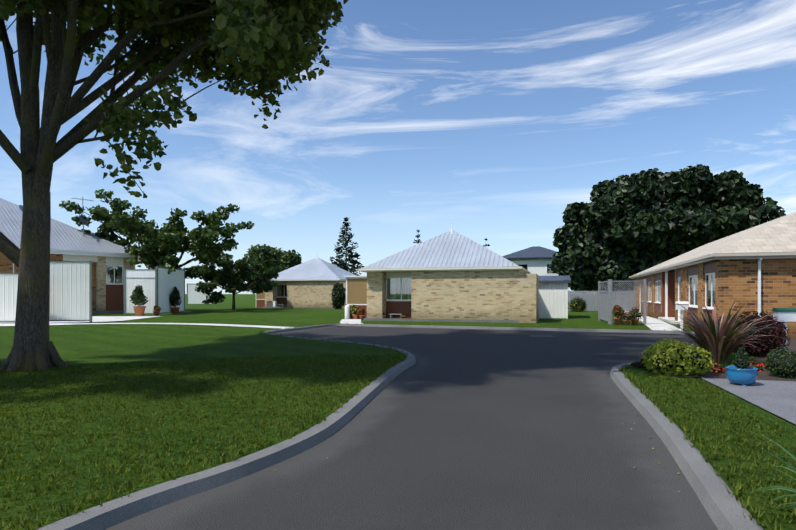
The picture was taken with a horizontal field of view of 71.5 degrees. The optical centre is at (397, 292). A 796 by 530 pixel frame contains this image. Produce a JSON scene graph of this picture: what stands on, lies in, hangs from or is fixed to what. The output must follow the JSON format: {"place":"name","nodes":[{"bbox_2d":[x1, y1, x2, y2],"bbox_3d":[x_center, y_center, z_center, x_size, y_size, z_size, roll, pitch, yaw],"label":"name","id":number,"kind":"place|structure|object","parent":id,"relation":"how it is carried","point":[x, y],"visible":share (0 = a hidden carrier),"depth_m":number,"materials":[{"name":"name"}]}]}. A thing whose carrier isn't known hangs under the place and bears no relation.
{"place":"outdoors","nodes":[
{"label":"outdoors","id":0,"kind":"place"},
{"bbox_2d":[0,197,138,313],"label":"house","id":1,"kind":"structure","parent":0,"point":[109,259],"depth_m":35.19,"materials":[{"name":"grey metal"}]},
{"bbox_2d":[0,311,679,330],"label":"foot path","id":2,"kind":"structure","parent":0,"point":[654,323],"depth_m":23.87,"materials":[{"name":"concrete"}]},
{"bbox_2d":[0,273,17,321],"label":"fence sheet","id":3,"kind":"object","parent":2,"relation":"on","point":[8,290],"visible":0.27,"depth_m":23.84,"materials":[{"name":"grey metal"}]},
{"bbox_2d":[49,261,91,322],"bbox_3d":[-14.646,-0.053,24.614,1.906,2.780,0.090,0,0,-8],"label":"fence sheet","id":4,"kind":"object","parent":2,"relation":"on","point":[70,295],"visible":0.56,"depth_m":24.61,"materials":[{"name":"grey metal"}]},
{"bbox_2d":[675,301,688,330],"bbox_3d":[9.755,0.814,19.001,0.380,1.045,0.220,0,0,11],"label":"letterbox","id":5,"kind":"object","parent":2,"relation":"on","point":[682,304],"visible":0.9,"depth_m":18.93,"materials":[{"name":"white paint"}]},
{"bbox_2d":[0,294,795,529],"bbox_3d":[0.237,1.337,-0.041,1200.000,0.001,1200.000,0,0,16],"label":"lawn","id":6,"kind":"structure","parent":0,"point":[77,344],"depth_m":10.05,"materials":[{"name":"green plant"}]},
{"bbox_2d":[130,285,147,315],"bbox_3d":[-14.765,0.432,31.512,0.927,1.809,0.994,0,0,16],"label":"potted shrub","id":7,"kind":"object","parent":6,"relation":"on","point":[137,296],"visible":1,"depth_m":31.34,"materials":[{"name":"plant"}]},
{"bbox_2d":[124,269,156,314],"bbox_3d":[-15.415,-0.058,33.095,1.926,2.790,0.090,0,0,-2],"label":"fence sheet","id":8,"kind":"object","parent":6,"relation":"on","point":[146,279],"visible":0.75,"depth_m":33.08,"materials":[{"name":"grey metal"}]},
{"bbox_2d":[153,305,160,315],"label":"potted plant","id":9,"kind":"object","parent":6,"relation":"on","point":[157,309],"visible":1,"depth_m":32.40,"materials":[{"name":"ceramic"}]},
{"bbox_2d":[59,189,254,276],"bbox_3d":[-16.432,-2.518,39.317,11.302,7.917,9.903,0,0,-3],"label":"spreading tree","id":10,"kind":"object","parent":6,"relation":"on","point":[161,246],"visible":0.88,"depth_m":37.20,"materials":[{"name":"green plant"}]},
{"bbox_2d":[156,266,184,313],"bbox_3d":[-14.477,-0.128,35.324,0.090,2.930,4.401,0,0,-1],"label":"fence sheet","id":11,"kind":"object","parent":6,"relation":"on","point":[166,283],"visible":0.75,"depth_m":34.83,"materials":[{"name":"grey metal"}]},
{"bbox_2d":[0,0,347,372],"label":"tree","id":12,"kind":"object","parent":6,"relation":"on","point":[263,42],"visible":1,"depth_m":9.64,"materials":[{"name":"green plant"}]},
{"bbox_2d":[169,286,181,313],"bbox_3d":[-14.248,0.460,35.214,0.821,1.754,0.871,0,0,16],"label":"potted shrub","id":13,"kind":"object","parent":6,"relation":"on","point":[174,298],"visible":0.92,"depth_m":35.05,"materials":[{"name":"plant"}]},
{"bbox_2d":[187,283,212,304],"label":"fence sheet","id":14,"kind":"object","parent":6,"relation":"on","point":[194,296],"visible":0.56,"depth_m":61.28,"materials":[{"name":"grey metal"}]},
{"bbox_2d":[182,253,288,309],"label":"tree","id":15,"kind":"object","parent":6,"relation":"on","point":[248,274],"visible":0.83,"depth_m":43.61,"materials":[{"name":"green plant"}]},
{"bbox_2d":[267,301,276,306],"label":"heat pump unit","id":16,"kind":"object","parent":6,"relation":"on","point":[269,304],"visible":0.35,"depth_m":49.39,"materials":[{"name":"white paint"}]},
{"bbox_2d":[244,244,301,273],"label":"light tree","id":17,"kind":"object","parent":6,"relation":"on","point":[272,257],"visible":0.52,"depth_m":63.70,"materials":[{"name":"green plant"}]},
{"bbox_2d":[256,257,356,308],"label":"house","id":18,"kind":"structure","parent":6,"relation":"on","point":[309,283],"depth_m":48.53,"materials":[{"name":"beige brick"}]},
{"bbox_2d":[331,281,345,308],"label":"shrub","id":19,"kind":"object","parent":6,"relation":"on","point":[338,296],"visible":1,"depth_m":45.56,"materials":[{"name":"green plant"}]},
{"bbox_2d":[345,305,349,318],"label":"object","id":20,"kind":"object","parent":6,"relation":"on","point":[347,311],"visible":0.88,"depth_m":27.96,"materials":[{"name":"white paint"}]},
{"bbox_2d":[330,217,364,275],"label":"tall conifer","id":21,"kind":"object","parent":6,"relation":"on","point":[342,263],"visible":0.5,"depth_m":61.52,"materials":[{"name":"green plant"}]},
{"bbox_2d":[349,304,360,318],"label":"potted flowers","id":22,"kind":"object","parent":6,"relation":"on","point":[354,308],"visible":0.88,"depth_m":27.81,"materials":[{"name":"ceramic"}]},
{"bbox_2d":[357,308,364,319],"bbox_3d":[-1.839,1.038,27.698,0.422,0.598,0.424,0,0,-10],"label":"potted plant","id":23,"kind":"object","parent":6,"relation":"on","point":[361,314],"visible":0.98,"depth_m":27.57,"materials":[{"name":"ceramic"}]},
{"bbox_2d":[413,229,421,242],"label":"conifer","id":24,"kind":"object","parent":6,"relation":"on","point":[418,240],"visible":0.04,"depth_m":81.97,"materials":[{"name":"green plant"}]},
{"bbox_2d":[344,222,538,322],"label":"house","id":25,"kind":"structure","parent":6,"relation":"on","point":[451,275],"depth_m":25.96,"materials":[{"name":"beige brick"}]},
{"bbox_2d":[502,246,569,290],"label":"house","id":26,"kind":"structure","parent":6,"relation":"on","point":[537,260],"depth_m":75.00,"materials":[{"name":"paint"}]},
{"bbox_2d":[539,275,570,318],"bbox_3d":[8.499,0.162,30.467,1.900,2.350,3.600,0,0,16],"label":"shed","id":27,"kind":"object","parent":6,"relation":"on","point":[553,297],"depth_m":28.89,"materials":[{"name":"paint"}]},
{"bbox_2d":[568,296,586,311],"bbox_3d":[12.734,0.796,39.351,1.394,1.156,1.168,0,0,16],"label":"shrub","id":28,"kind":"object","parent":6,"relation":"on","point":[578,304],"visible":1,"depth_m":39.00,"materials":[{"name":"green plant"}]},
{"bbox_2d":[568,291,635,310],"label":"fence","id":29,"kind":"object","parent":6,"relation":"on","point":[588,296],"visible":0.25,"depth_m":40.58,"materials":[{"name":"grey wood"}]},
{"bbox_2d":[598,279,608,323],"bbox_3d":[9.428,0.377,25.298,0.100,1.920,3.405,0,0,13],"label":"trellis screen","id":30,"kind":"object","parent":6,"relation":"on","point":[603,305],"visible":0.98,"depth_m":25.45,"materials":[{"name":"grey wood"}]},
{"bbox_2d":[612,305,624,324],"bbox_3d":[9.278,0.911,23.103,0.659,0.851,0.679,0,0,16],"label":"potted plant","id":31,"kind":"object","parent":6,"relation":"on","point":[618,310],"visible":0.96,"depth_m":22.99,"materials":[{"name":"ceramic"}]},
{"bbox_2d":[609,279,645,324],"bbox_3d":[9.741,0.377,23.434,1.474,1.920,0.100,0,0,9],"label":"trellis screen","id":32,"kind":"object","parent":6,"relation":"on","point":[626,305],"visible":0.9,"depth_m":23.43,"materials":[{"name":"grey wood"}]},
{"bbox_2d":[622,312,633,324],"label":"potted flowers","id":33,"kind":"object","parent":6,"relation":"on","point":[627,317],"visible":1,"depth_m":22.79,"materials":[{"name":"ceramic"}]},
{"bbox_2d":[629,307,642,324],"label":"potted flowers","id":34,"kind":"object","parent":6,"relation":"on","point":[634,312],"visible":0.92,"depth_m":22.87,"materials":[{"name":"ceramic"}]},
{"bbox_2d":[550,163,785,299],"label":"tree","id":35,"kind":"object","parent":6,"relation":"on","point":[622,227],"visible":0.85,"depth_m":54.19,"materials":[{"name":"green plant"}]},
{"bbox_2d":[666,337,795,380],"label":"soil bed","id":36,"kind":"object","parent":6,"relation":"on","point":[763,375],"depth_m":8.95,"materials":[{"name":"brown soil"}]},
{"bbox_2d":[631,361,646,367],"bbox_3d":[4.169,1.270,9.544,0.293,0.188,0.289,0,0,16],"label":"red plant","id":37,"kind":"object","parent":36,"relation":"on","point":[638,364],"visible":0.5,"depth_m":9.49,"materials":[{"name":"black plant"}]},
{"bbox_2d":[640,338,713,375],"bbox_3d":[4.585,1.061,9.144,1.087,0.593,0.965,0,0,16],"label":"yellow shrub","id":38,"kind":"object","parent":36,"relation":"on","point":[672,357],"visible":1,"depth_m":8.84,"materials":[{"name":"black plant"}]},
{"bbox_2d":[708,361,725,372],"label":"red flowers","id":39,"kind":"object","parent":36,"relation":"on","point":[718,368],"visible":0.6,"depth_m":9.10,"materials":[{"name":"red plant"}]},
{"bbox_2d":[662,302,791,362],"bbox_3d":[6.087,0.740,10.454,2.141,1.201,2.194,0,0,16],"label":"bronze flax","id":40,"kind":"object","parent":36,"relation":"on","point":[722,343],"visible":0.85,"depth_m":10.26,"materials":[{"name":"plant"}]},
{"bbox_2d":[717,311,790,357],"bbox_3d":[7.430,0.870,11.791,1.503,0.991,1.462,0,0,16],"label":"purple shrub","id":41,"kind":"object","parent":36,"relation":"on","point":[763,345],"visible":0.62,"depth_m":11.32,"materials":[{"name":"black plant"}]},
{"bbox_2d":[749,360,763,370],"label":"red flowers","id":42,"kind":"object","parent":36,"relation":"on","point":[757,364],"visible":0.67,"depth_m":9.37,"materials":[{"name":"red plant"}]},
{"bbox_2d":[763,347,795,378],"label":"bush","id":43,"kind":"object","parent":36,"relation":"on","point":[781,362],"visible":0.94,"depth_m":8.63,"materials":[{"name":"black plant"}]},
{"bbox_2d":[772,308,795,349],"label":"letterbox","id":44,"kind":"object","parent":36,"relation":"on","point":[786,315],"visible":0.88,"depth_m":11.36,"materials":[{"name":"white paint"}]},
{"bbox_2d":[702,378,795,423],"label":"paved path","id":45,"kind":"structure","parent":6,"relation":"on","point":[778,398],"depth_m":7.24,"materials":[{"name":"grey concrete"}]},
{"bbox_2d":[725,346,757,385],"bbox_3d":[4.946,1.051,7.958,0.400,0.572,0.400,0,0,16],"label":"blue glazed pot","id":46,"kind":"object","parent":45,"relation":"on","point":[741,372],"visible":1,"depth_m":7.87,"materials":[{"name":"ceramic"}]},
{"bbox_2d":[746,434,795,509],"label":"agapanthus clump","id":47,"kind":"object","parent":6,"relation":"on","point":[792,469],"visible":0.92,"depth_m":3.22,"materials":[{"name":"green plant"}]},
{"bbox_2d":[0,0,795,293],"label":"sky","id":48,"kind":"structure","parent":0,"point":[488,119],"materials":[{"name":"blue"}]},
{"bbox_2d":[105,326,717,529],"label":"road asphalt","id":49,"kind":"structure","parent":0,"point":[482,429],"depth_m":4.48,"materials":[{"name":"grey asphalt"}]},
{"bbox_2d":[0,324,795,529],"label":"road kerb","id":50,"kind":"structure","parent":49,"relation":"on","point":[724,509],"depth_m":4.30,"materials":[{"name":"concrete"}]},
{"bbox_2d":[274,367,680,491],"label":"fallen leaves","id":51,"kind":"object","parent":49,"relation":"on","point":[622,423],"visible":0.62,"depth_m":4.56,"materials":[{"name":"brown plant"}]},
{"bbox_2d":[530,335,552,336],"bbox_3d":[4.418,1.328,17.074,0.720,0.001,0.720,0,0,16],"label":"storm drain","id":52,"kind":"object","parent":49,"relation":"on","point":[541,336],"visible":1,"depth_m":16.89,"materials":[{"name":"metal"}]},
{"bbox_2d":[629,212,795,336],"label":"house","id":53,"kind":"structure","parent":0,"point":[754,268],"depth_m":17.72,"materials":[{"name":"red brick"}]}
]}

